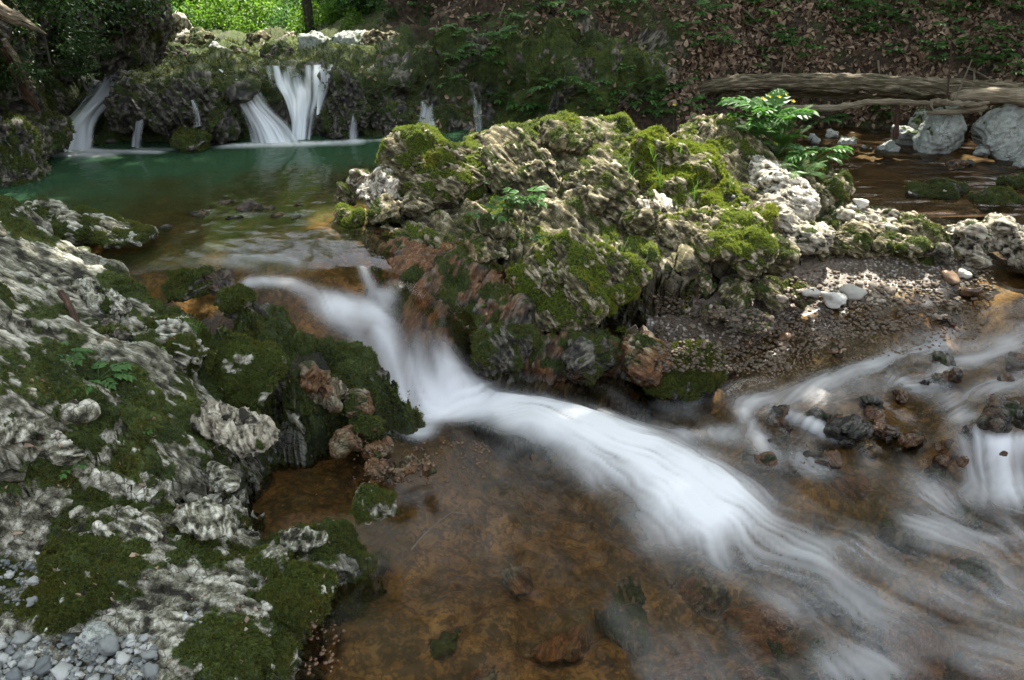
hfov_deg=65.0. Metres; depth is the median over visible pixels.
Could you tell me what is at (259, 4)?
leafy bush
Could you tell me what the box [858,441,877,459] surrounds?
stone
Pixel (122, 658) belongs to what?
pebble
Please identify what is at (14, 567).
gravel
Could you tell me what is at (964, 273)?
stone
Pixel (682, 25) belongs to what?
slope herb
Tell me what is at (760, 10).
twig
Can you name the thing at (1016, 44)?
slope herb
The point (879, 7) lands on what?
slope herb
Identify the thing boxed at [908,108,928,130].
boulder
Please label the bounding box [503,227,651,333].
boulder
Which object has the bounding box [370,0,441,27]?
dark bush
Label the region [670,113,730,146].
boulder
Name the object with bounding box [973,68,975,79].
twig
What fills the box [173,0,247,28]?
leafy bush
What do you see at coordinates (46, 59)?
slope herb
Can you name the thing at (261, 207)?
stone
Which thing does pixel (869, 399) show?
stone
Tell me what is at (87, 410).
stone
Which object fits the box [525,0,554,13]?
slope herb
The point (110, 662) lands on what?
pebble
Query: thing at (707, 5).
slope herb
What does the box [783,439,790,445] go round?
stone
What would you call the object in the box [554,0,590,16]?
slope herb
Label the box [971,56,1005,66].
slope herb
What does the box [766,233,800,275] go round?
boulder
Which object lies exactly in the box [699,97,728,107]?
slope herb
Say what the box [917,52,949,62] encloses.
slope herb
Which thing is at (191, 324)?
grass tuft
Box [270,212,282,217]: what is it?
stone
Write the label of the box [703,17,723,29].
slope herb
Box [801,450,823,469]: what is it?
stone
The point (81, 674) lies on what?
pebble
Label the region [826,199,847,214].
boulder
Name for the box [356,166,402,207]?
boulder
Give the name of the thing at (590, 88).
slope herb
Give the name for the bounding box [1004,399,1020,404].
stone
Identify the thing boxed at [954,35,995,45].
slope herb
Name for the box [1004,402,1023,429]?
stone
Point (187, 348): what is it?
boulder
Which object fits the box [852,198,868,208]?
stone
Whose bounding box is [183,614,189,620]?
pebble
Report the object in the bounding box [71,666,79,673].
pebble
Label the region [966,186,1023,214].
boulder
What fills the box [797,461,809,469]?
stone
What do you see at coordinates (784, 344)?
gravel
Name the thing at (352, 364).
mossy rock
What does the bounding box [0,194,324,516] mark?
bank slab
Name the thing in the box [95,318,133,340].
boulder
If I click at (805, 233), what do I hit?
boulder
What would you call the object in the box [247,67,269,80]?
boulder
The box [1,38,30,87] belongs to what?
root
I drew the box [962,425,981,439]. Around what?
stone
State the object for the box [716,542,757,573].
stone
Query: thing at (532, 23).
twig
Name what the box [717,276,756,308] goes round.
boulder
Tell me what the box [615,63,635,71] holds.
slope herb
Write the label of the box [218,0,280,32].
leafy bush
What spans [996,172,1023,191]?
boulder
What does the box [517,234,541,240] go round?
woodland herb
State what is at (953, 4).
slope herb
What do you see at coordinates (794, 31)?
slope herb
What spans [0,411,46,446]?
stone
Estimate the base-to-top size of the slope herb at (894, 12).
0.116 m
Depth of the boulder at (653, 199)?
4.20 m
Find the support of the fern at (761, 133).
on the rock outcrop at (567, 209)
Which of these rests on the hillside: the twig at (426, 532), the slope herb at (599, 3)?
the slope herb at (599, 3)
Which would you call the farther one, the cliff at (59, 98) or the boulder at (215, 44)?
the boulder at (215, 44)
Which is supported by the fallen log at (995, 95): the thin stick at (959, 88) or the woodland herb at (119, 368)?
the thin stick at (959, 88)
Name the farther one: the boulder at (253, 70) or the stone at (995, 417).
the boulder at (253, 70)
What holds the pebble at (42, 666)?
on the gravel at (14, 567)
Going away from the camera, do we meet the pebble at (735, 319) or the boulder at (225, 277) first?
the boulder at (225, 277)
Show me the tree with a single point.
(307, 11)
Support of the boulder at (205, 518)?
on the bank ledge
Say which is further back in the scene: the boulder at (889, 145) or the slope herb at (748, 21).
the slope herb at (748, 21)
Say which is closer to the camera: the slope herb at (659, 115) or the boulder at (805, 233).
the boulder at (805, 233)
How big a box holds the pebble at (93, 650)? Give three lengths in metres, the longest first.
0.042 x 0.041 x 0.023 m
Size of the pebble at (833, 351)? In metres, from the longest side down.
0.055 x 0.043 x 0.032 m
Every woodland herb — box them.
[54,341,92,365]
[58,463,86,479]
[72,360,136,394]
[125,426,152,434]
[466,202,506,221]
[492,185,548,212]
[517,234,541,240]
[716,89,818,139]
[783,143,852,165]
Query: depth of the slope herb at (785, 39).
6.91 m
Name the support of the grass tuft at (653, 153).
on the boulder at (704, 163)
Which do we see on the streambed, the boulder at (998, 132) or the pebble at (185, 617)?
the boulder at (998, 132)
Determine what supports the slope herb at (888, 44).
on the hillside
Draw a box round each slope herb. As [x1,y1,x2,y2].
[41,55,67,63]
[83,30,123,40]
[87,0,126,11]
[407,1,426,8]
[428,23,457,35]
[437,74,469,87]
[440,46,465,60]
[450,27,474,36]
[456,49,479,57]
[460,41,503,59]
[465,12,490,23]
[469,51,506,65]
[476,25,519,40]
[487,24,520,40]
[493,95,513,104]
[497,11,525,23]
[506,102,535,111]
[523,104,546,115]
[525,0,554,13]
[526,77,562,93]
[530,1,562,13]
[553,76,584,85]
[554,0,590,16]
[575,78,613,94]
[576,89,602,101]
[589,99,617,112]
[595,2,615,13]
[608,82,636,95]
[612,0,646,5]
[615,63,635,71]
[626,95,657,109]
[633,74,662,93]
[639,100,671,116]
[651,86,676,98]
[654,108,679,118]
[658,0,680,10]
[665,84,684,92]
[668,77,698,88]
[672,20,701,34]
[680,94,705,110]
[688,35,720,47]
[692,4,723,15]
[696,0,733,15]
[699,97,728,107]
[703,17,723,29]
[715,26,739,43]
[737,0,765,3]
[741,18,762,23]
[752,60,771,68]
[754,44,776,58]
[757,5,790,19]
[770,23,796,41]
[771,28,794,40]
[781,36,806,45]
[783,30,813,40]
[785,40,808,46]
[793,43,824,58]
[802,116,842,125]
[815,1,833,7]
[818,5,837,17]
[830,113,850,120]
[834,0,863,13]
[837,14,864,22]
[841,27,869,34]
[842,21,879,32]
[845,0,875,10]
[859,6,894,18]
[862,10,886,19]
[865,24,894,32]
[869,107,887,117]
[873,105,893,118]
[875,3,899,14]
[875,15,910,28]
[876,41,904,52]
[881,43,905,55]
[887,7,920,17]
[895,0,932,5]
[907,43,948,52]
[908,25,924,36]
[917,35,952,48]
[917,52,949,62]
[919,9,941,18]
[925,17,968,32]
[937,7,959,18]
[939,1,963,7]
[943,2,975,12]
[943,7,981,21]
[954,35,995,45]
[955,44,988,59]
[970,54,1000,62]
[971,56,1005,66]
[973,47,1020,61]
[974,15,996,29]
[978,21,1012,43]
[988,62,1023,77]
[990,55,1014,65]
[993,0,1021,9]
[993,23,1023,34]
[996,42,1023,56]
[1002,2,1023,10]
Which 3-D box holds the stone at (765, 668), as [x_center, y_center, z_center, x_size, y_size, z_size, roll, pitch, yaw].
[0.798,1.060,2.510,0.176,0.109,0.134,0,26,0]
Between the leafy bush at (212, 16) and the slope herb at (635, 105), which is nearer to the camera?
the slope herb at (635, 105)
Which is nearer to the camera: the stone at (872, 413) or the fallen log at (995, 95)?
the stone at (872, 413)
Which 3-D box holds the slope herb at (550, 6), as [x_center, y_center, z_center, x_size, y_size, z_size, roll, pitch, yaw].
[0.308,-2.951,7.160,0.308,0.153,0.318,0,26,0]
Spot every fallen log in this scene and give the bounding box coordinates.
[695,73,1023,98]
[714,91,1003,105]
[949,87,1023,105]
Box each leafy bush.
[168,0,233,30]
[171,2,216,29]
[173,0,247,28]
[175,0,298,29]
[177,0,250,31]
[179,0,254,28]
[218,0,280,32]
[225,0,300,27]
[255,3,301,30]
[271,0,329,24]
[285,0,342,34]
[285,5,345,27]
[294,0,362,32]
[321,0,383,25]
[339,6,366,31]
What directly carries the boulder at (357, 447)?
on the gravel at (335, 636)
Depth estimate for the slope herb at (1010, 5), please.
6.77 m
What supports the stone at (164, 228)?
on the streambed
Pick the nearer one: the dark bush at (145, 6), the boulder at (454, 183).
the boulder at (454, 183)
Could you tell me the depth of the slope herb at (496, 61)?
6.51 m
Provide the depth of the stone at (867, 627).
2.69 m
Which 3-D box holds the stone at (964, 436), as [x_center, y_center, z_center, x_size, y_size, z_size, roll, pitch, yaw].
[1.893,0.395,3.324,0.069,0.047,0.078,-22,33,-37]
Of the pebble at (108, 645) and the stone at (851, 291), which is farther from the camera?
the stone at (851, 291)
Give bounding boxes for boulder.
[11,568,120,637]
[22,195,81,221]
[50,204,158,248]
[77,621,116,662]
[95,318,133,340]
[102,69,152,139]
[128,76,220,136]
[133,313,215,372]
[160,265,216,302]
[163,42,189,57]
[168,125,211,152]
[169,12,192,42]
[169,496,237,540]
[174,29,189,43]
[185,26,215,44]
[190,397,279,458]
[196,84,242,144]
[200,264,235,295]
[206,461,240,492]
[209,41,223,48]
[212,283,256,319]
[212,331,289,409]
[228,44,247,51]
[240,544,294,580]
[244,30,270,46]
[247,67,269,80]
[255,559,339,629]
[259,40,295,57]
[262,629,298,676]
[297,30,330,49]
[298,360,330,392]
[307,377,348,413]
[313,66,374,139]
[328,428,357,458]
[331,29,365,44]
[332,202,367,230]
[333,181,355,205]
[340,385,374,418]
[343,424,362,451]
[346,168,369,191]
[347,483,399,524]
[348,411,385,442]
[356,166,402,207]
[361,29,399,45]
[361,436,393,459]
[364,457,390,482]
[366,193,399,224]
[369,96,429,135]
[375,121,498,214]
[390,456,417,482]
[394,191,436,216]
[422,459,436,477]
[437,230,508,263]
[469,208,529,241]
[469,319,542,378]
[477,140,568,202]
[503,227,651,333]
[538,117,595,155]
[557,161,640,225]
[560,332,618,385]
[620,204,663,235]
[620,332,672,387]
[631,124,731,203]
[635,189,679,211]
[641,339,727,407]
[648,204,778,279]
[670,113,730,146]
[682,262,719,297]
[696,178,779,233]
[699,300,725,324]
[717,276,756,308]
[725,307,774,335]
[747,155,821,215]
[752,274,818,312]
[758,189,834,254]
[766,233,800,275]
[809,183,823,196]
[811,157,856,201]
[813,212,844,261]
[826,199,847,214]
[831,202,900,230]
[834,219,890,258]
[871,230,931,257]
[874,140,900,155]
[890,124,918,153]
[890,234,963,265]
[893,211,949,242]
[902,177,970,203]
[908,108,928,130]
[912,106,966,161]
[923,242,953,264]
[943,219,997,268]
[945,159,974,170]
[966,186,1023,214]
[971,104,1023,171]
[983,212,1023,269]
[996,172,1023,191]
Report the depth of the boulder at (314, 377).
3.18 m
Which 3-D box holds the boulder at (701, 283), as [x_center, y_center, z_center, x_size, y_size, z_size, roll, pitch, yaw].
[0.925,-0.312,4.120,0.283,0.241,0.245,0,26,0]
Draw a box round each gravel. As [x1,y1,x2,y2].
[0,555,158,679]
[306,314,983,674]
[653,269,995,372]
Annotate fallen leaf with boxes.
[23,443,33,447]
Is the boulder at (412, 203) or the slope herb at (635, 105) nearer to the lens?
the boulder at (412, 203)
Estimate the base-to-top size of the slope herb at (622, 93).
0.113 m
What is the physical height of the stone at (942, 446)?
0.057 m
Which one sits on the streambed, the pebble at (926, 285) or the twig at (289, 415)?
the pebble at (926, 285)
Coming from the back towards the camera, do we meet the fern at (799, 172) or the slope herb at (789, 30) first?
the slope herb at (789, 30)
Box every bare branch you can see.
[773,98,944,111]
[926,105,987,115]
[930,98,989,110]
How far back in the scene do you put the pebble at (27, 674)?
2.19 m
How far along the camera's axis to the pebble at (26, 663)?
2.20 m
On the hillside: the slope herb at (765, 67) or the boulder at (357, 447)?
the slope herb at (765, 67)
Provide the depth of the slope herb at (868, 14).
7.07 m
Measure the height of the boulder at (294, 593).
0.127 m
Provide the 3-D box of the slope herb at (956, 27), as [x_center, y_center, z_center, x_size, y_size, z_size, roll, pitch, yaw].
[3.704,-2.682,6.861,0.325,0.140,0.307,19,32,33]
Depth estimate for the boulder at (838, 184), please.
4.69 m
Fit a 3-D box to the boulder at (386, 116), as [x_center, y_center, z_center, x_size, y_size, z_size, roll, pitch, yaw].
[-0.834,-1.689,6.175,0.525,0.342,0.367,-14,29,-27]
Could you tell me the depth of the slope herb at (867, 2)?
7.07 m
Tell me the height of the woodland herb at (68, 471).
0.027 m
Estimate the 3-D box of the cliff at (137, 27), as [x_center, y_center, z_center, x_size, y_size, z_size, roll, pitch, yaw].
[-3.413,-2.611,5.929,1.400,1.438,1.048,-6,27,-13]
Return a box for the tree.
[302,0,314,32]
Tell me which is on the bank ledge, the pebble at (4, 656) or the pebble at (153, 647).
the pebble at (4, 656)
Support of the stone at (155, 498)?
on the bank ledge
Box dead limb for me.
[0,0,45,34]
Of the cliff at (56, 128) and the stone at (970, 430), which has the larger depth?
the cliff at (56, 128)
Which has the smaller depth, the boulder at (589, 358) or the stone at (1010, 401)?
the stone at (1010, 401)
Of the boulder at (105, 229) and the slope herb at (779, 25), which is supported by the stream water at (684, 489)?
the boulder at (105, 229)
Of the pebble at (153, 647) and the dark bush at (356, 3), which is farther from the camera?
the dark bush at (356, 3)
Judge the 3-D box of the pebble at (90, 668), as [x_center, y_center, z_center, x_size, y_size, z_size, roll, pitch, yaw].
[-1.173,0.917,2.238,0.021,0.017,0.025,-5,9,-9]
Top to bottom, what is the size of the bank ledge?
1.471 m
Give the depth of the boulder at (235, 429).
2.87 m
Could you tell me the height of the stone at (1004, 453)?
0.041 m
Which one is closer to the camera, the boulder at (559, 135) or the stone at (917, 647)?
the stone at (917, 647)
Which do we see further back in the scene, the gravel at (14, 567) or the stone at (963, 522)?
the stone at (963, 522)
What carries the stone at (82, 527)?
on the bank ledge
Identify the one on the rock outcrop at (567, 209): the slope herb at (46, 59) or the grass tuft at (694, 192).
the grass tuft at (694, 192)
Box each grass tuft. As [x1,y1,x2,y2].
[175,314,211,335]
[618,162,635,182]
[648,162,667,188]
[649,144,661,164]
[677,134,698,156]
[692,179,711,201]
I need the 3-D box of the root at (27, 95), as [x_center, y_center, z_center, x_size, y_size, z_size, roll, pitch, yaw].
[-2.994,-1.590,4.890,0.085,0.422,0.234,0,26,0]
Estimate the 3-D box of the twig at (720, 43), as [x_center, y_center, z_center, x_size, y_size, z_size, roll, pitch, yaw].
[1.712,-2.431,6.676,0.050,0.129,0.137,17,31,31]
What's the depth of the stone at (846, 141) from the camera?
6.38 m
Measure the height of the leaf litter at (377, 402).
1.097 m
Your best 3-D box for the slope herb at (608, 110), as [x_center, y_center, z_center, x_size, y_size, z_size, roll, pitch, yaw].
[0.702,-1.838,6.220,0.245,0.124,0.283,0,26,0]
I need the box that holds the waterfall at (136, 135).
[132,122,138,147]
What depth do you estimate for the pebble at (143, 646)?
2.21 m
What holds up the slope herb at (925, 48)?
on the hillside
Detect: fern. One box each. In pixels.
[728,122,784,139]
[753,104,812,155]
[779,153,827,179]
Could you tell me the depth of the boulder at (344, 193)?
4.39 m
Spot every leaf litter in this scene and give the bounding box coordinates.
[5,112,1007,677]
[361,0,1023,138]
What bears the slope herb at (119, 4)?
on the cliff at (137, 27)
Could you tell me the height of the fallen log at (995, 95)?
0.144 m
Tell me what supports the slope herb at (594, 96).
on the hillside
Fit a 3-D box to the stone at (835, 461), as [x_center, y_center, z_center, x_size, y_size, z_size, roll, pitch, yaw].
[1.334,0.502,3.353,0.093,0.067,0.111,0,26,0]
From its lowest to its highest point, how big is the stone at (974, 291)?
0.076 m
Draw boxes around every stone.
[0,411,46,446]
[30,430,86,465]
[52,505,99,535]
[59,398,100,424]
[64,276,132,316]
[91,505,168,543]
[131,485,165,504]
[158,224,172,232]
[190,209,209,218]
[203,546,236,567]
[217,199,235,205]
[225,215,243,219]
[235,199,262,215]
[258,204,274,211]
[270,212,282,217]
[279,526,327,552]
[291,214,300,221]
[426,625,460,661]
[465,664,499,679]
[500,563,533,595]
[530,623,589,666]
[593,601,651,657]
[611,576,646,606]
[667,566,733,614]
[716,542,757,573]
[722,600,798,662]
[736,657,789,679]
[742,447,757,460]
[753,454,765,466]
[757,451,777,473]
[762,439,780,451]
[765,404,794,441]
[776,458,797,474]
[778,331,794,341]
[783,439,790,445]
[785,549,825,588]
[786,437,809,458]
[796,636,832,679]
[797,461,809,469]
[800,287,820,296]
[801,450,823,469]
[801,577,880,618]
[802,406,831,436]
[806,133,820,144]
[814,453,829,468]
[817,443,835,451]
[820,291,847,308]
[822,449,842,471]
[823,414,873,448]
[825,129,838,138]
[830,343,845,357]
[830,649,906,679]
[831,471,869,497]
[834,413,843,418]
[837,135,856,149]
[839,283,866,299]
[851,612,888,654]
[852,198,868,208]
[857,394,883,408]
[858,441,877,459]
[859,145,872,152]
[862,404,886,421]
[869,436,878,440]
[872,418,902,443]
[876,517,932,556]
[880,615,958,679]
[892,390,907,403]
[897,433,926,448]
[911,429,924,437]
[920,379,929,385]
[924,463,946,480]
[926,593,967,623]
[929,350,955,370]
[930,370,954,387]
[932,454,954,469]
[934,438,954,454]
[937,311,956,327]
[940,503,982,543]
[941,270,960,284]
[942,644,1014,679]
[943,556,1004,596]
[948,367,963,382]
[954,453,968,467]
[957,268,971,278]
[958,286,983,297]
[958,431,980,441]
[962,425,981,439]
[972,144,991,156]
[976,401,1014,432]
[986,393,1007,404]
[996,373,1014,383]
[999,450,1007,455]
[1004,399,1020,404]
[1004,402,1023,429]
[1005,351,1023,370]
[1012,157,1023,171]
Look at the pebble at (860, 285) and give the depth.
4.30 m
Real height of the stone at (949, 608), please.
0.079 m
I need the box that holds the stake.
[892,105,900,139]
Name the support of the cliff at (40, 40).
on the hillside
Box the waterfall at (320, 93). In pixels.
[316,66,331,114]
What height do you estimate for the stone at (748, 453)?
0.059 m
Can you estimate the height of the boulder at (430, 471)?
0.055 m
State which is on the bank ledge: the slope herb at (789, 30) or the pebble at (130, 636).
the pebble at (130, 636)
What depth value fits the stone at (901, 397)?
3.63 m
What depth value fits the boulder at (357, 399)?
3.26 m
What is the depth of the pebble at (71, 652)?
2.25 m
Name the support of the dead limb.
attached to the cliff at (11, 101)
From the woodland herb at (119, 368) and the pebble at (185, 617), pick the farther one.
the woodland herb at (119, 368)
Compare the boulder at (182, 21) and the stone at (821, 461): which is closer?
the stone at (821, 461)
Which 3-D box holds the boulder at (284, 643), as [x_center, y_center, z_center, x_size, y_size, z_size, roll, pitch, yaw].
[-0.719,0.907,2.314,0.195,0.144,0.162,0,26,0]
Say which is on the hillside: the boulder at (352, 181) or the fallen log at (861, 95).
the fallen log at (861, 95)
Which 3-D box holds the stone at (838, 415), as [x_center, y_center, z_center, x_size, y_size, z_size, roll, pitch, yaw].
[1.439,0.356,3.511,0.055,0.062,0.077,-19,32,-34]
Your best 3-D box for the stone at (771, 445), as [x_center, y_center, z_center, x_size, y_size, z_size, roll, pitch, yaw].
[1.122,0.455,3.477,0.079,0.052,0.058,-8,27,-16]
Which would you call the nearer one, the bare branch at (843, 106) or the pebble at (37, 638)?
the pebble at (37, 638)
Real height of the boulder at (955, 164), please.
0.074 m
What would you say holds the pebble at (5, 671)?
on the bank ledge
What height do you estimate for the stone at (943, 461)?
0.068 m
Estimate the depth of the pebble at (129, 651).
2.24 m
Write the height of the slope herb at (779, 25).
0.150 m
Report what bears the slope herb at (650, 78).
on the hillside
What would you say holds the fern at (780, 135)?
on the rock outcrop at (567, 209)
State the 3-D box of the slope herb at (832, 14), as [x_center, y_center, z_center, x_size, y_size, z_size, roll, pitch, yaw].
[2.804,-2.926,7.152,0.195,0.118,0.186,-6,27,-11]
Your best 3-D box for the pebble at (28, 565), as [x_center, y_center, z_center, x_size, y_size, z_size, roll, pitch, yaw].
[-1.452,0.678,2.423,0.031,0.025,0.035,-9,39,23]
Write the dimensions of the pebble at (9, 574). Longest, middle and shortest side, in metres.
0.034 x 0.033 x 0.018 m
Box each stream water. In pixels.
[0,123,1023,546]
[765,127,1022,216]
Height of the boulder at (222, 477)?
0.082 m
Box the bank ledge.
[0,417,391,679]
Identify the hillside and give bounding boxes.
[65,0,1023,145]
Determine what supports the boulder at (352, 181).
on the boulder at (382, 181)
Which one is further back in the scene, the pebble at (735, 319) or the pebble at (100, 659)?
the pebble at (735, 319)
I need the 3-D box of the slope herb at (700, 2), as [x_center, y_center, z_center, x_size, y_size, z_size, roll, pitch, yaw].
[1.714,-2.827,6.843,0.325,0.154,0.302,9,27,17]
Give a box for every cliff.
[0,0,47,118]
[0,111,51,186]
[21,107,76,159]
[22,0,56,92]
[39,0,147,85]
[42,73,80,117]
[93,0,175,85]
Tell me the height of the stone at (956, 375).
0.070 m
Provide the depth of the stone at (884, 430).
3.45 m
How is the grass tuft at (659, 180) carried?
on the boulder at (704, 163)
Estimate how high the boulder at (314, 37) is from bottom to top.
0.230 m
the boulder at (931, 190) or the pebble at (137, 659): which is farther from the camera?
the boulder at (931, 190)
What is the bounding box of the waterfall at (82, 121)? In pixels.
[64,82,113,151]
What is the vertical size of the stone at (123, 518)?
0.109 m
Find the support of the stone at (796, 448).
on the streambed
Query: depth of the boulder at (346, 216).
4.21 m
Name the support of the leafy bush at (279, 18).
on the hillside
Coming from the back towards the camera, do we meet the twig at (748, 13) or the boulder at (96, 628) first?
the twig at (748, 13)
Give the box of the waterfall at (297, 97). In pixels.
[273,65,319,139]
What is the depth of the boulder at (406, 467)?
3.08 m
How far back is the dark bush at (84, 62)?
5.30 m
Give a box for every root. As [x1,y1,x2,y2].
[0,46,39,110]
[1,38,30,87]
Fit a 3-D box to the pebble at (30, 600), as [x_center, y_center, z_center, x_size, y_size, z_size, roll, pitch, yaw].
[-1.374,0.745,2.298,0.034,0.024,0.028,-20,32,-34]
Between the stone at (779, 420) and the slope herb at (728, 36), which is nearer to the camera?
the stone at (779, 420)
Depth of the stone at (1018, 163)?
5.71 m
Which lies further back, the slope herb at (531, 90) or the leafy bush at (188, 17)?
the leafy bush at (188, 17)
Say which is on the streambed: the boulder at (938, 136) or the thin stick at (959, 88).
the boulder at (938, 136)
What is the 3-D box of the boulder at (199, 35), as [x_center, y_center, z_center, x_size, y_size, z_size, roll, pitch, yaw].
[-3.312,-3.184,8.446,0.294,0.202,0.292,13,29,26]
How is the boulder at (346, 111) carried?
on the hillside
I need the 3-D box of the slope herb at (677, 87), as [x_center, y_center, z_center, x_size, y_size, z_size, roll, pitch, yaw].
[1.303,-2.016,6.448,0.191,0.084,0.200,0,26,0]
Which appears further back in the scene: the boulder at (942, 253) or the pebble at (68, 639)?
the boulder at (942, 253)
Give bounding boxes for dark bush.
[0,33,54,96]
[3,0,109,63]
[49,20,118,84]
[61,0,181,44]
[328,0,377,17]
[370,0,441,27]
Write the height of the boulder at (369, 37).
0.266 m
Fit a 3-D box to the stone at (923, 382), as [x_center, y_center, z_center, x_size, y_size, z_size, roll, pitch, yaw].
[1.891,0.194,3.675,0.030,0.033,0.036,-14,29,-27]
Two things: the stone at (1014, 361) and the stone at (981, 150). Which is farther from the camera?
the stone at (981, 150)
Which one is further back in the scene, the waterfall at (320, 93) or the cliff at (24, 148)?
the waterfall at (320, 93)
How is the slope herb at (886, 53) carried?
on the hillside
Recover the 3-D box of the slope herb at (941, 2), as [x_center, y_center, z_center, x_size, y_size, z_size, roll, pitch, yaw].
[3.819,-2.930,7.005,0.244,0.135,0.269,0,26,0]
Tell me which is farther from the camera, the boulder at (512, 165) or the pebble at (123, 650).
the boulder at (512, 165)
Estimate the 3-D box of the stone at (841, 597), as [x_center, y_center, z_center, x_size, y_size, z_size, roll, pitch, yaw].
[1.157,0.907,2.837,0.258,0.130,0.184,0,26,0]
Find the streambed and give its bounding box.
[94,126,1023,679]
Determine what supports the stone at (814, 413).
on the streambed
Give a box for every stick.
[57,289,79,322]
[946,44,951,96]
[954,59,971,99]
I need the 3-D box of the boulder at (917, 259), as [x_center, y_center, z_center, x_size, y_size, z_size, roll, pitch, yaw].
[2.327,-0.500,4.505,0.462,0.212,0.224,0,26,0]
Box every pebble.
[0,637,7,649]
[0,650,9,664]
[3,668,10,673]
[4,560,10,564]
[4,570,14,578]
[4,645,14,654]
[5,666,22,679]
[7,660,16,667]
[11,630,33,644]
[12,650,25,659]
[17,655,36,670]
[22,671,32,677]
[24,561,31,569]
[24,649,34,656]
[25,641,38,649]
[26,575,39,585]
[26,595,38,606]
[30,654,52,677]
[32,635,40,642]
[49,661,73,679]
[63,633,76,645]
[67,674,74,679]
[68,649,75,655]
[71,644,77,649]
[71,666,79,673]
[75,671,84,678]
[87,665,94,672]
[87,673,100,679]
[90,645,99,655]
[95,654,107,664]
[96,634,119,656]
[99,666,104,672]
[100,674,112,679]
[107,658,113,665]
[115,648,128,657]
[116,652,131,664]
[117,636,124,643]
[119,638,127,648]
[126,638,135,646]
[126,648,133,654]
[127,633,136,640]
[133,657,141,662]
[134,648,139,654]
[139,633,150,642]
[140,644,146,649]
[141,649,157,660]
[144,662,158,679]
[149,644,156,650]
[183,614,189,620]
[731,317,739,321]
[739,340,748,348]
[776,294,788,303]
[826,348,838,353]
[855,283,863,287]
[867,282,876,289]
[871,292,879,298]
[875,287,884,293]
[883,287,895,293]
[922,282,929,288]
[931,282,939,286]
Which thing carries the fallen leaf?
on the bank slab
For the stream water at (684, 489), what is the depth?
3.63 m
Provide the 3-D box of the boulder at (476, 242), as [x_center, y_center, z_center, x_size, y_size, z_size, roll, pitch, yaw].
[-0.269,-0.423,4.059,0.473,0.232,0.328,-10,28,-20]
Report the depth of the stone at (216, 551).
2.50 m
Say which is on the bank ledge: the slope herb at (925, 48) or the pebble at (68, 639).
the pebble at (68, 639)
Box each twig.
[288,413,304,433]
[411,504,465,549]
[526,18,539,29]
[713,39,722,55]
[737,19,765,30]
[742,7,767,31]
[745,53,772,58]
[748,4,774,18]
[781,56,784,72]
[966,66,990,78]
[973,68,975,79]
[1007,31,1016,41]
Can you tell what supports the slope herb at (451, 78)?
on the hillside
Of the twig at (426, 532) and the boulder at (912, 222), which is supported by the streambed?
the boulder at (912, 222)
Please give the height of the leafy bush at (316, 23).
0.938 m
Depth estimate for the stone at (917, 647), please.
2.56 m
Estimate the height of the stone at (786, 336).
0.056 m
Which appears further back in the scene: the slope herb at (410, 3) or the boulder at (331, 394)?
the slope herb at (410, 3)
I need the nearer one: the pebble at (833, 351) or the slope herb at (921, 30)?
the pebble at (833, 351)
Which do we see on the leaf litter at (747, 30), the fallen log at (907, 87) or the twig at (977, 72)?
the twig at (977, 72)
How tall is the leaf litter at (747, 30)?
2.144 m
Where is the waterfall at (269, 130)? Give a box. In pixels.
[219,69,297,142]
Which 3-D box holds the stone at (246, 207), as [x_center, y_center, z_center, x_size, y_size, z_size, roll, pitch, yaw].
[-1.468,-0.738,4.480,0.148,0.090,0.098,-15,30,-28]
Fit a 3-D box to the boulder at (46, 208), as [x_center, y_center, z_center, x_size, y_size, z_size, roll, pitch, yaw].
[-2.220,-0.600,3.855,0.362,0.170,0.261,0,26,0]
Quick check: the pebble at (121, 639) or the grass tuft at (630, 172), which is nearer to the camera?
the pebble at (121, 639)
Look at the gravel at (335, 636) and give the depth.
3.85 m
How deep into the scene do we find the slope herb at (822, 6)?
7.10 m
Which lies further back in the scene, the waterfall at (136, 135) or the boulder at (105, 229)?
the waterfall at (136, 135)
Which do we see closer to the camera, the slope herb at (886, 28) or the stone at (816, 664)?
the stone at (816, 664)
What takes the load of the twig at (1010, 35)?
on the hillside
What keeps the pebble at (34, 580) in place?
on the boulder at (55, 609)
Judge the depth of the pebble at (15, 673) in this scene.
2.17 m
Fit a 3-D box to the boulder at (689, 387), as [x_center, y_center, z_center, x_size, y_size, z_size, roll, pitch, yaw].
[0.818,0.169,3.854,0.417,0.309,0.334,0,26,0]
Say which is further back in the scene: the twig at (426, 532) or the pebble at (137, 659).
the twig at (426, 532)
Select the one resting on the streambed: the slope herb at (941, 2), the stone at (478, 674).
the stone at (478, 674)
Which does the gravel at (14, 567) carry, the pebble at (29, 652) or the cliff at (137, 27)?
the pebble at (29, 652)
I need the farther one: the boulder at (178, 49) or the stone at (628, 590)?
the boulder at (178, 49)
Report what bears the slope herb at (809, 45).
on the hillside
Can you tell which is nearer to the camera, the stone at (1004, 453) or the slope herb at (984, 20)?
the stone at (1004, 453)
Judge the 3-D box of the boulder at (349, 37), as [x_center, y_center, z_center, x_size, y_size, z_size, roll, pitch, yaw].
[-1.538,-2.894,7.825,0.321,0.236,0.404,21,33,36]
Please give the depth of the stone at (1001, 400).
3.48 m
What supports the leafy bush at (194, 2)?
on the hillside
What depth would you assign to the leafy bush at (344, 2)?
9.48 m
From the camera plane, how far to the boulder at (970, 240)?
4.44 m
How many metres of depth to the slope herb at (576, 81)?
6.04 m
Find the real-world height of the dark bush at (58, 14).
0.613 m
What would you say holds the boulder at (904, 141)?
on the streambed
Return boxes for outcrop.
[334,109,849,336]
[341,224,663,463]
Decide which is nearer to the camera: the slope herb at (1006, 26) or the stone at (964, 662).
the stone at (964, 662)

